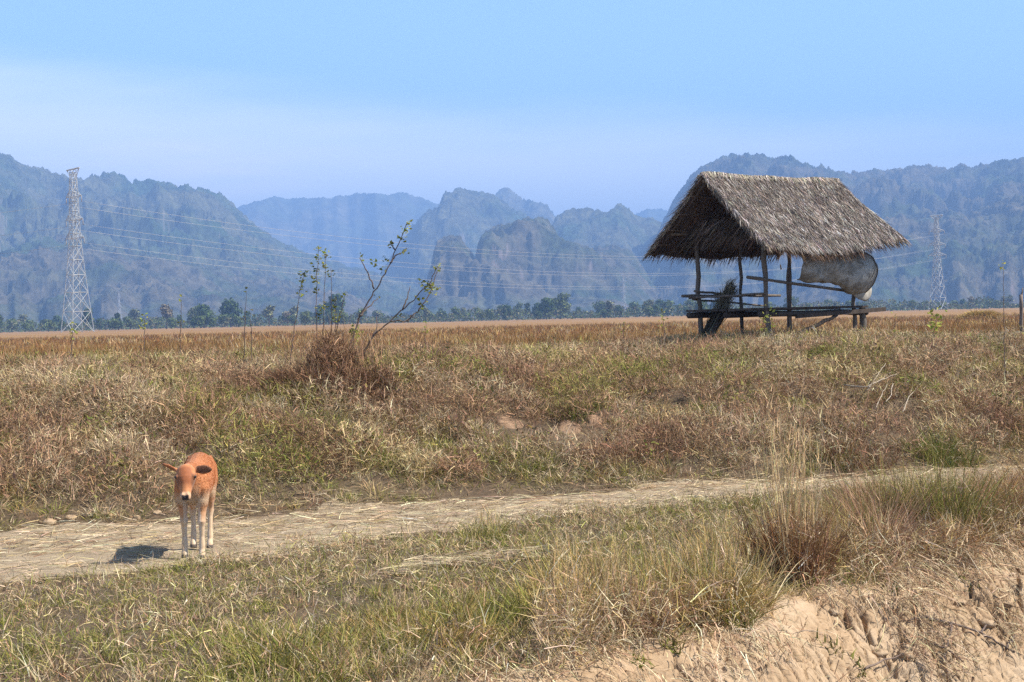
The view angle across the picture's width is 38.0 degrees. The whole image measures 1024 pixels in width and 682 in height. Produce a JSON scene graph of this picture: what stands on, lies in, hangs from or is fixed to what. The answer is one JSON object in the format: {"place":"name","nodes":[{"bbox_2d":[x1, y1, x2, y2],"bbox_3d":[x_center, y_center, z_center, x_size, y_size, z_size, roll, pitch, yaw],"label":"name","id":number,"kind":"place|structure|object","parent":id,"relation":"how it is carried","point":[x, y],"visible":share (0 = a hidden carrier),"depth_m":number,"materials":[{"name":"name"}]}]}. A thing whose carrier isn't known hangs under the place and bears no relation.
{"place":"outdoors","nodes":[
{"label":"outdoors","id":0,"kind":"place"},
{"bbox_2d":[0,204,39,248],"bbox_3d":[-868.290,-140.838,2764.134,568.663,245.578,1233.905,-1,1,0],"label":"mountain","id":1,"kind":"structure","parent":0,"point":[15,239],"depth_m":2546.31,"materials":[{"name":"stone"}]},
{"bbox_2d":[0,234,402,330],"bbox_3d":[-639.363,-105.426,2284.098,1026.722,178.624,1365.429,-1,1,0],"label":"mountain","id":2,"kind":"structure","parent":0,"point":[32,283],"depth_m":1974.67,"materials":[{"name":"stone"}]},
{"bbox_2d":[0,153,420,316],"bbox_3d":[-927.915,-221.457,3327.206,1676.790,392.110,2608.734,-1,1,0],"label":"mountain","id":3,"kind":"structure","parent":0,"point":[23,188],"depth_m":2829.41,"materials":[{"name":"stone"}]},
{"bbox_2d":[166,227,300,286],"bbox_3d":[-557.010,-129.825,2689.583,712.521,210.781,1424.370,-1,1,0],"label":"mountain","id":4,"kind":"structure","parent":0,"point":[245,257],"depth_m":2600.69,"materials":[{"name":"stone"}]},
{"bbox_2d":[237,192,438,273],"bbox_3d":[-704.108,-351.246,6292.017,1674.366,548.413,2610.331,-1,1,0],"label":"mountain","id":5,"kind":"structure","parent":0,"point":[372,218],"depth_m":6006.15,"materials":[{"name":"stone"}]},
{"bbox_2d":[380,187,526,289],"bbox_3d":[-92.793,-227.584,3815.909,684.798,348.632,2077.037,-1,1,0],"label":"mountain","id":6,"kind":"structure","parent":0,"point":[469,217],"depth_m":3588.90,"materials":[{"name":"stone"}]},
{"bbox_2d":[407,235,559,320],"bbox_3d":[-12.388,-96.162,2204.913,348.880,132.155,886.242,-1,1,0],"label":"mountain","id":7,"kind":"structure","parent":0,"point":[467,295],"depth_m":2016.99,"materials":[{"name":"stone"}]},
{"bbox_2d":[0,462,1021,582],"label":"path","id":8,"kind":"structure","parent":0,"point":[104,555],"depth_m":13.20,"materials":[{"name":"soil"}]},
{"bbox_2d":[162,452,217,558],"bbox_3d":[-2.486,1.299,11.760,0.385,0.786,1.006,-1,1,0],"label":"calf","id":9,"kind":"object","parent":8,"relation":"on","point":[196,478],"visible":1,"depth_m":11.54},
{"bbox_2d":[155,549,242,564],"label":"path grass","id":10,"kind":"structure","parent":8,"relation":"on","point":[193,555],"depth_m":11.56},
{"bbox_2d":[0,454,1023,588],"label":"straw","id":11,"kind":"object","parent":8,"relation":"on","point":[152,540],"visible":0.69,"depth_m":13.62,"materials":[{"name":"plant"}]},
{"bbox_2d":[0,307,1023,681],"bbox_3d":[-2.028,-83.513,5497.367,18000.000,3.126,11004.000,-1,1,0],"label":"ground","id":12,"kind":"structure","parent":0,"point":[406,489],"depth_m":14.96,"materials":[{"name":"beige plant"}]},
{"bbox_2d":[5,318,19,330],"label":"tree","id":13,"kind":"object","parent":12,"relation":"on","point":[11,319],"visible":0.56,"depth_m":816.03,"materials":[{"name":"green plant"}]},
{"bbox_2d":[41,518,55,524],"bbox_3d":[-4.265,1.672,13.700,0.136,0.082,0.108,-1,1,0],"label":"earth clod","id":14,"kind":"object","parent":12,"relation":"on","point":[50,520],"visible":0.85,"depth_m":13.67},
{"bbox_2d":[45,320,54,331],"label":"tree","id":15,"kind":"object","parent":12,"relation":"on","point":[50,324],"visible":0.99,"depth_m":716.43,"materials":[{"name":"green plant"}]},
{"bbox_2d":[61,167,93,332],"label":"electricity pylon","id":16,"kind":"object","parent":12,"relation":"on","point":[72,218],"visible":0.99,"depth_m":417.48,"materials":[{"name":"metal"}]},
{"bbox_2d":[66,246,909,288],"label":"power cable","id":17,"kind":"object","parent":16,"relation":"hanging from","point":[392,281],"visible":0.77,"depth_m":498.22,"materials":[{"name":"metal"}]},
{"bbox_2d":[68,205,925,258],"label":"power cable","id":18,"kind":"object","parent":16,"relation":"hanging from","point":[348,242],"visible":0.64,"depth_m":486.69,"materials":[{"name":"metal"}]},
{"bbox_2d":[67,228,927,275],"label":"power cable","id":19,"kind":"object","parent":16,"relation":"hanging from","point":[412,267],"visible":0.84,"depth_m":507.95,"materials":[{"name":"metal"}]},
{"bbox_2d":[89,243,927,286],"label":"power cable","id":20,"kind":"object","parent":16,"relation":"hanging from","point":[423,279],"visible":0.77,"depth_m":498.76,"materials":[{"name":"metal"}]},
{"bbox_2d":[80,308,94,330],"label":"tree","id":21,"kind":"object","parent":12,"relation":"on","point":[90,318],"visible":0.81,"depth_m":807.53,"materials":[{"name":"green plant"}]},
{"bbox_2d":[109,319,119,328],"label":"tree","id":22,"kind":"object","parent":12,"relation":"on","point":[115,322],"visible":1,"depth_m":711.27,"materials":[{"name":"green plant"}]},
{"bbox_2d":[125,318,135,327],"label":"tree","id":23,"kind":"object","parent":12,"relation":"on","point":[130,323],"visible":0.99,"depth_m":709.74,"materials":[{"name":"green plant"}]},
{"bbox_2d":[128,308,139,327],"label":"tree","id":24,"kind":"object","parent":12,"relation":"on","point":[133,314],"visible":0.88,"depth_m":854.87,"materials":[{"name":"green plant"}]},
{"bbox_2d":[138,313,147,356],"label":"weed stem","id":25,"kind":"object","parent":12,"relation":"on","point":[144,324],"visible":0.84,"depth_m":21.00,"materials":[{"name":"green plant"}]},
{"bbox_2d":[159,304,172,328],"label":"tree","id":26,"kind":"object","parent":12,"relation":"on","point":[166,310],"visible":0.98,"depth_m":708.82,"materials":[{"name":"plant"}]},
{"bbox_2d":[166,317,177,326],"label":"tree","id":27,"kind":"object","parent":12,"relation":"on","point":[171,323],"visible":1,"depth_m":701.47,"materials":[{"name":"green plant"}]},
{"bbox_2d":[196,315,205,327],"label":"tree","id":28,"kind":"object","parent":12,"relation":"on","point":[200,321],"visible":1,"depth_m":678.61,"materials":[{"name":"green plant"}]},
{"bbox_2d":[188,303,215,327],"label":"tree","id":29,"kind":"object","parent":12,"relation":"on","point":[195,312],"visible":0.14,"depth_m":778.72,"materials":[{"name":"green plant"}]},
{"bbox_2d":[197,304,213,327],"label":"tree","id":30,"kind":"object","parent":12,"relation":"on","point":[202,310],"visible":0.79,"depth_m":719.14,"materials":[{"name":"green plant"}]},
{"bbox_2d":[215,313,227,324],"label":"tree","id":31,"kind":"object","parent":12,"relation":"on","point":[221,318],"visible":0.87,"depth_m":743.33,"materials":[{"name":"green plant"}]},
{"bbox_2d":[218,297,242,326],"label":"tree","id":32,"kind":"object","parent":12,"relation":"on","point":[230,308],"visible":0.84,"depth_m":761.39,"materials":[{"name":"green plant"}]},
{"bbox_2d":[233,316,242,326],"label":"tree","id":33,"kind":"object","parent":12,"relation":"on","point":[237,320],"visible":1,"depth_m":690.45,"materials":[{"name":"green plant"}]},
{"bbox_2d":[260,305,275,325],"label":"tree","id":34,"kind":"object","parent":12,"relation":"on","point":[268,311],"visible":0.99,"depth_m":740.42,"materials":[{"name":"green plant"}]},
{"bbox_2d":[213,596,374,681],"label":"grass tussock","id":35,"kind":"object","parent":12,"relation":"on","point":[286,654],"depth_m":7.80,"materials":[{"name":"plant"}]},
{"bbox_2d":[290,270,308,368],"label":"weed stem","id":36,"kind":"object","parent":12,"relation":"on","point":[302,280],"visible":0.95,"depth_m":19.18,"materials":[{"name":"green plant"}]},
{"bbox_2d":[299,310,311,325],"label":"tree","id":37,"kind":"object","parent":12,"relation":"on","point":[304,316],"visible":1,"depth_m":681.95,"materials":[{"name":"green plant"}]},
{"bbox_2d":[310,246,321,368],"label":"weed stem","id":38,"kind":"object","parent":12,"relation":"on","point":[316,280],"visible":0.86,"depth_m":19.20,"materials":[{"name":"green plant"}]},
{"bbox_2d":[313,304,324,324],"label":"tree","id":39,"kind":"object","parent":12,"relation":"on","point":[318,311],"visible":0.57,"depth_m":865.25,"materials":[{"name":"green plant"}]},
{"bbox_2d":[316,248,334,350],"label":"weed stem","id":40,"kind":"object","parent":12,"relation":"on","point":[325,257],"visible":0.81,"depth_m":19.20,"materials":[{"name":"green plant"}]},
{"bbox_2d":[325,313,338,324],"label":"tree","id":41,"kind":"object","parent":12,"relation":"on","point":[329,316],"visible":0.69,"depth_m":707.14,"materials":[{"name":"green plant"}]},
{"bbox_2d":[323,293,345,324],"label":"tree","id":42,"kind":"object","parent":12,"relation":"on","point":[339,301],"visible":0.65,"depth_m":779.43,"materials":[{"name":"green plant"}]},
{"bbox_2d":[331,293,347,347],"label":"weed stem","id":43,"kind":"object","parent":12,"relation":"on","point":[335,314],"visible":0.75,"depth_m":19.18,"materials":[{"name":"green plant"}]},
{"bbox_2d":[252,309,432,415],"bbox_3d":[-2.097,0.271,18.220,2.329,1.499,2.123,-1,1,0],"label":"dry brush","id":44,"kind":"object","parent":12,"relation":"on","point":[323,359],"visible":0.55,"depth_m":17.91,"materials":[{"name":"brown plant"}]},
{"bbox_2d":[339,312,348,322],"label":"tree","id":45,"kind":"object","parent":12,"relation":"on","point":[344,314],"visible":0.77,"depth_m":714.04,"materials":[{"name":"green plant"}]},
{"bbox_2d":[348,219,412,355],"bbox_3d":[-1.744,-0.501,19.325,0.973,2.140,0.385,-1,1,0],"label":"sapling","id":46,"kind":"object","parent":12,"relation":"on","point":[363,310],"visible":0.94,"depth_m":19.29,"materials":[{"name":"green plant"}]},
{"bbox_2d":[361,263,440,358],"bbox_3d":[-1.436,-0.192,19.050,1.118,1.571,0.437,-1,1,0],"label":"sapling","id":47,"kind":"object","parent":12,"relation":"on","point":[431,285],"visible":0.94,"depth_m":19.00,"materials":[{"name":"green plant"}]},
{"bbox_2d":[355,586,523,664],"bbox_3d":[-0.419,1.589,8.156,0.989,0.442,1.074,-1,1,18],"label":"grass tussock","id":48,"kind":"object","parent":12,"relation":"on","point":[437,628],"depth_m":8.15,"materials":[{"name":"plant"}]},
{"bbox_2d":[450,306,463,318],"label":"tree","id":49,"kind":"object","parent":12,"relation":"on","point":[455,310],"visible":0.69,"depth_m":849.95,"materials":[{"name":"green plant"}]},
{"bbox_2d":[374,543,567,578],"bbox_3d":[-0.261,1.618,10.934,1.836,0.171,0.559,-2,1,-42],"label":"straw swath","id":50,"kind":"object","parent":12,"relation":"on","point":[474,554],"visible":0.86,"depth_m":10.90,"materials":[{"name":"plant"}]},
{"bbox_2d":[450,505,513,545],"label":"grass tussock","id":51,"kind":"object","parent":12,"relation":"on","point":[486,532],"depth_m":12.20,"materials":[{"name":"plant"}]},
{"bbox_2d":[500,304,513,319],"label":"tree","id":52,"kind":"object","parent":12,"relation":"on","point":[507,307],"visible":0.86,"depth_m":774.83,"materials":[{"name":"green plant"}]},
{"bbox_2d":[496,416,523,428],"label":"bare soil","id":53,"kind":"structure","parent":12,"relation":"on","point":[511,424],"depth_m":17.31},
{"bbox_2d":[0,467,1022,681],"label":"verge grass","id":54,"kind":"structure","parent":12,"relation":"on","point":[457,546],"depth_m":9.85,"materials":[{"name":"plant"}]},
{"bbox_2d":[0,312,1023,358],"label":"field grass","id":55,"kind":"structure","parent":12,"relation":"on","point":[526,334],"depth_m":98.39,"materials":[{"name":"plant"}]},
{"bbox_2d":[0,296,1023,332],"bbox_3d":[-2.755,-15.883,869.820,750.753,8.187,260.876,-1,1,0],"label":"undergrowth","id":56,"kind":"object","parent":12,"relation":"on","point":[518,315],"visible":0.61,"depth_m":783.68,"materials":[{"name":"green plant"}]},
{"bbox_2d":[0,323,1023,374],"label":"meadow grass","id":57,"kind":"structure","parent":12,"relation":"on","point":[811,333],"depth_m":30.09,"materials":[{"name":"plant"}]},
{"bbox_2d":[511,302,523,314],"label":"tree","id":58,"kind":"object","parent":12,"relation":"on","point":[518,305],"visible":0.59,"depth_m":933.94,"materials":[{"name":"green plant"}]},
{"bbox_2d":[538,297,554,319],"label":"tree","id":59,"kind":"object","parent":12,"relation":"on","point":[546,305],"visible":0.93,"depth_m":760.87,"materials":[{"name":"green plant"}]},
{"bbox_2d":[551,292,570,318],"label":"tree","id":60,"kind":"object","parent":12,"relation":"on","point":[561,303],"visible":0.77,"depth_m":799.91,"materials":[{"name":"green plant"}]},
{"bbox_2d":[558,419,580,433],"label":"bare soil","id":61,"kind":"structure","parent":12,"relation":"on","point":[567,422],"depth_m":17.32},
{"bbox_2d":[545,397,603,422],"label":"grass tussock","id":62,"kind":"object","parent":12,"relation":"on","point":[575,413],"depth_m":17.61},
{"bbox_2d":[503,525,656,581],"bbox_3d":[0.494,1.520,10.277,1.148,0.513,0.939,-1,1,0],"label":"grass tussock","id":63,"kind":"object","parent":12,"relation":"on","point":[589,555],"depth_m":10.29,"materials":[{"name":"plant"}]},
{"bbox_2d":[151,430,1023,681],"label":"brink grass","id":64,"kind":"structure","parent":12,"relation":"on","point":[719,577],"depth_m":8.94,"materials":[{"name":"plant"}]},
{"bbox_2d":[587,414,601,424],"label":"bare soil","id":65,"kind":"structure","parent":12,"relation":"on","point":[589,421],"depth_m":17.47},
{"bbox_2d":[592,301,606,311],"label":"tree","id":66,"kind":"object","parent":12,"relation":"on","point":[601,305],"visible":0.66,"depth_m":930.05,"materials":[{"name":"green plant"}]},
{"bbox_2d":[605,300,614,317],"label":"tree","id":67,"kind":"object","parent":12,"relation":"on","point":[609,306],"visible":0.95,"depth_m":772.57,"materials":[{"name":"green plant"}]},
{"bbox_2d":[620,274,626,306],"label":"electricity pylon","id":68,"kind":"object","parent":12,"relation":"on","point":[623,291],"visible":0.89,"depth_m":1649.17,"materials":[{"name":"metal"}]},
{"bbox_2d":[629,301,639,313],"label":"tree","id":69,"kind":"object","parent":12,"relation":"on","point":[632,305],"visible":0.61,"depth_m":880.71,"materials":[{"name":"green plant"}]},
{"bbox_2d":[644,307,653,316],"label":"tree","id":70,"kind":"object","parent":12,"relation":"on","point":[648,311],"visible":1,"depth_m":689.96,"materials":[{"name":"green plant"}]},
{"bbox_2d":[660,300,674,316],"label":"tree","id":71,"kind":"object","parent":12,"relation":"on","point":[668,305],"visible":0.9,"depth_m":789.16,"materials":[{"name":"green plant"}]},
{"bbox_2d":[670,513,767,558],"bbox_3d":[1.593,1.484,10.947,0.914,0.495,0.869,-1,1,0],"label":"grass tussock","id":72,"kind":"object","parent":12,"relation":"on","point":[707,538],"depth_m":11.03,"materials":[{"name":"plant"}]},
{"bbox_2d":[699,275,744,337],"bbox_3d":[4.398,-0.672,31.211,1.000,1.453,0.826,-2,1,-42],"label":"stalk bundle","id":73,"kind":"object","parent":12,"relation":"on","point":[715,321],"visible":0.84,"depth_m":31.16,"materials":[{"name":"plant"}]},
{"bbox_2d":[759,304,776,337],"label":"weed stem","id":74,"kind":"object","parent":12,"relation":"on","point":[763,318],"visible":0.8,"depth_m":28.21,"materials":[{"name":"green plant"}]},
{"bbox_2d":[639,171,911,336],"bbox_3d":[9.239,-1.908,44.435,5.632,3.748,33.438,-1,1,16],"label":"field hut","id":75,"kind":"object","parent":12,"relation":"on","point":[718,216],"visible":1,"depth_m":30.51,"materials":[{"name":"plant"}]},
{"bbox_2d":[796,249,877,300],"bbox_3d":[6.602,-1.359,30.515,2.335,1.105,0.566,-2,1,-29],"label":"hanging mat","id":76,"kind":"object","parent":75,"relation":"hanging from","point":[857,277],"visible":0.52,"depth_m":30.48,"materials":[{"name":"grey fabric"}]},
{"bbox_2d":[783,297,798,306],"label":"tree","id":77,"kind":"object","parent":12,"relation":"on","point":[795,301],"visible":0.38,"depth_m":791.88,"materials":[{"name":"green plant"}]},
{"bbox_2d":[691,363,893,587],"bbox_3d":[1.982,0.942,10.209,1.168,1.650,1.256,-1,1,37],"label":"grass tussock","id":78,"kind":"object","parent":12,"relation":"on","point":[812,551],"depth_m":10.03,"materials":[{"name":"plant"}]},
{"bbox_2d":[793,418,911,474],"bbox_3d":[3.914,1.212,16.899,1.309,0.686,1.369,-2,1,-30],"label":"grass tussock","id":79,"kind":"object","parent":12,"relation":"on","point":[835,452],"depth_m":16.78,"materials":[{"name":"plant"}]},
{"bbox_2d":[808,477,949,525],"bbox_3d":[2.880,1.413,11.908,1.452,0.656,1.379,-1,1,0],"label":"grass tussock","id":80,"kind":"object","parent":12,"relation":"on","point":[871,505],"depth_m":11.85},
{"bbox_2d":[844,363,919,410],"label":"dead branch","id":81,"kind":"object","parent":12,"relation":"on","point":[868,386],"visible":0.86,"depth_m":19.04,"materials":[{"name":"wood"}]},
{"bbox_2d":[806,436,1023,543],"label":"grass tussock","id":82,"kind":"object","parent":12,"relation":"on","point":[951,505],"depth_m":11.64,"materials":[{"name":"plant"}]},
{"bbox_2d":[927,305,946,345],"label":"weed stem","id":83,"kind":"object","parent":12,"relation":"on","point":[934,324],"visible":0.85,"depth_m":21.97,"materials":[{"name":"green plant"}]},
{"bbox_2d":[928,214,947,308],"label":"electricity pylon","id":84,"kind":"object","parent":12,"relation":"on","point":[939,252],"visible":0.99,"depth_m":756.28,"materials":[{"name":"metal"}]},
{"bbox_2d":[84,224,933,273],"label":"power cable","id":85,"kind":"object","parent":84,"relation":"attached to","point":[469,267],"visible":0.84,"depth_m":529.88,"materials":[{"name":"metal"}]},
{"bbox_2d":[84,201,935,256],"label":"power cable","id":86,"kind":"object","parent":84,"relation":"hanging from","point":[386,241],"visible":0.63,"depth_m":486.63,"materials":[{"name":"metal"}]},
{"bbox_2d":[891,413,1009,468],"bbox_3d":[5.064,1.196,17.216,1.282,0.710,1.479,-1,1,36],"label":"grass tussock","id":87,"kind":"object","parent":12,"relation":"on","point":[943,446],"depth_m":17.14,"materials":[{"name":"plant"}]},
{"bbox_2d":[932,453,1023,532],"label":"grass tussock","id":88,"kind":"object","parent":12,"relation":"on","point":[1006,489],"depth_m":12.09,"materials":[{"name":"plant"}]},
{"bbox_2d":[953,308,1007,319],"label":"straw heap","id":89,"kind":"object","parent":12,"relation":"on","point":[983,313],"visible":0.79,"depth_m":149.15,"materials":[{"name":"plant"}]},
{"bbox_2d":[1000,260,1005,377],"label":"weed stem","id":90,"kind":"object","parent":12,"relation":"on","point":[1003,311],"visible":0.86,"depth_m":20.00,"materials":[{"name":"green plant"}]},
{"bbox_2d":[1019,288,1023,338],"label":"wooden post","id":91,"kind":"object","parent":12,"relation":"on","point":[1021,309],"visible":0.69,"depth_m":25.97,"materials":[{"name":"grey wood"}]},
{"bbox_2d":[0,0,1023,216],"label":"sky","id":92,"kind":"structure","parent":0,"point":[563,105],"materials":[{"name":"blue"}]},
{"bbox_2d":[495,187,554,224],"bbox_3d":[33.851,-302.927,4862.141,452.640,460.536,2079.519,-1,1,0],"label":"mountain","id":93,"kind":"structure","parent":0,"point":[528,207],"depth_m":4912.29,"materials":[{"name":"stone"}]},
{"bbox_2d":[461,216,671,319],"bbox_3d":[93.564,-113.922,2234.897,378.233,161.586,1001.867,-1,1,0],"label":"mountain","id":94,"kind":"structure","parent":0,"point":[538,236],"depth_m":2118.19,"materials":[{"name":"stone"}]},
{"bbox_2d":[552,203,661,265],"bbox_3d":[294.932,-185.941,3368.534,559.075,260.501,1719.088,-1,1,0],"label":"mountain","id":95,"kind":"structure","parent":0,"point":[620,225],"depth_m":3253.62,"materials":[{"name":"stone"}]},
{"bbox_2d":[593,244,661,312],"bbox_3d":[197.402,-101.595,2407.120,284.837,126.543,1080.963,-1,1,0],"label":"mountain","id":96,"kind":"structure","parent":0,"point":[616,258],"depth_m":2288.88,"materials":[{"name":"stone"}]},
{"bbox_2d":[635,208,667,221],"bbox_3d":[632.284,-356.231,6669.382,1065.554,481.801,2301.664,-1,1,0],"label":"mountain","id":97,"kind":"structure","parent":0,"point":[658,214],"depth_m":6654.04,"materials":[{"name":"blue"}]},
{"bbox_2d":[459,540,1023,681],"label":"earth bank","id":98,"kind":"structure","parent":0,"point":[813,612],"depth_m":9.29,"materials":[{"name":"soil"}]},
{"bbox_2d":[390,497,1023,681],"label":"dead grass","id":99,"kind":"structure","parent":98,"relation":"on","point":[913,576],"depth_m":9.62,"materials":[{"name":"plant"}]},
{"bbox_2d":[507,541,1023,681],"bbox_3d":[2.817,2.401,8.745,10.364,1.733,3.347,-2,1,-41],"label":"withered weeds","id":100,"kind":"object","parent":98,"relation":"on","point":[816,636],"visible":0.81,"depth_m":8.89,"materials":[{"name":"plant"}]},
{"bbox_2d":[828,608,839,615],"bbox_3d":[2.060,1.740,9.524,0.079,0.058,0.075,-1,1,38],"label":"earth clod","id":101,"kind":"object","parent":98,"relation":"on","point":[833,611],"visible":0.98,"depth_m":9.50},
{"bbox_2d":[872,649,887,658],"bbox_3d":[2.301,1.959,9.318,0.110,0.068,0.085,-1,1,0],"label":"earth clod","id":102,"kind":"object","parent":98,"relation":"on","point":[881,653],"visible":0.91,"depth_m":9.29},
{"bbox_2d":[864,653,901,671],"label":"dead twig","id":103,"kind":"object","parent":98,"relation":"on","point":[871,665],"visible":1,"depth_m":9.11,"materials":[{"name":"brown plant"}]},
{"bbox_2d":[896,650,914,660],"bbox_3d":[2.473,1.980,9.360,0.108,0.072,0.100,-1,1,0],"label":"earth clod","id":104,"kind":"object","parent":98,"relation":"on","point":[903,656],"visible":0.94,"depth_m":9.33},
{"bbox_2d":[954,599,966,606],"bbox_3d":[3.059,1.789,10.162,0.098,0.057,0.072,-1,1,0],"label":"earth clod","id":105,"kind":"object","parent":98,"relation":"on","point":[961,602],"visible":0.88,"depth_m":10.14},
{"bbox_2d":[907,615,1020,661],"bbox_3d":[3.034,1.939,9.719,0.845,0.305,0.353,-2,1,-26],"label":"dead twig","id":106,"kind":"object","parent":98,"relation":"on","point":[968,628],"visible":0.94,"depth_m":9.79,"materials":[{"name":"wood"}]},
{"bbox_2d":[978,618,996,628],"bbox_3d":[3.199,1.903,10.003,0.128,0.075,0.107,-1,1,0],"label":"earth clod","id":107,"kind":"object","parent":98,"relation":"on","point":[991,625],"visible":0.93,"depth_m":9.97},
{"bbox_2d":[643,152,1023,310],"bbox_3d":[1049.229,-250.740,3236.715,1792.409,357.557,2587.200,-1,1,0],"label":"mountain","id":108,"kind":"structure","parent":0,"point":[960,187],"depth_m":2750.12,"materials":[{"name":"stone"}]},
{"bbox_2d":[771,194,1023,310],"bbox_3d":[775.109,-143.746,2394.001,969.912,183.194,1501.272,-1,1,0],"label":"mountain","id":109,"kind":"structure","parent":0,"point":[981,243],"depth_m":1931.21,"materials":[{"name":"stone"}]},
{"bbox_2d":[979,180,1023,205],"bbox_3d":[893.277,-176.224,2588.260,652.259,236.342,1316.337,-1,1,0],"label":"mountain","id":110,"kind":"structure","parent":0,"point":[997,193],"depth_m":2571.36,"materials":[{"name":"stone"}]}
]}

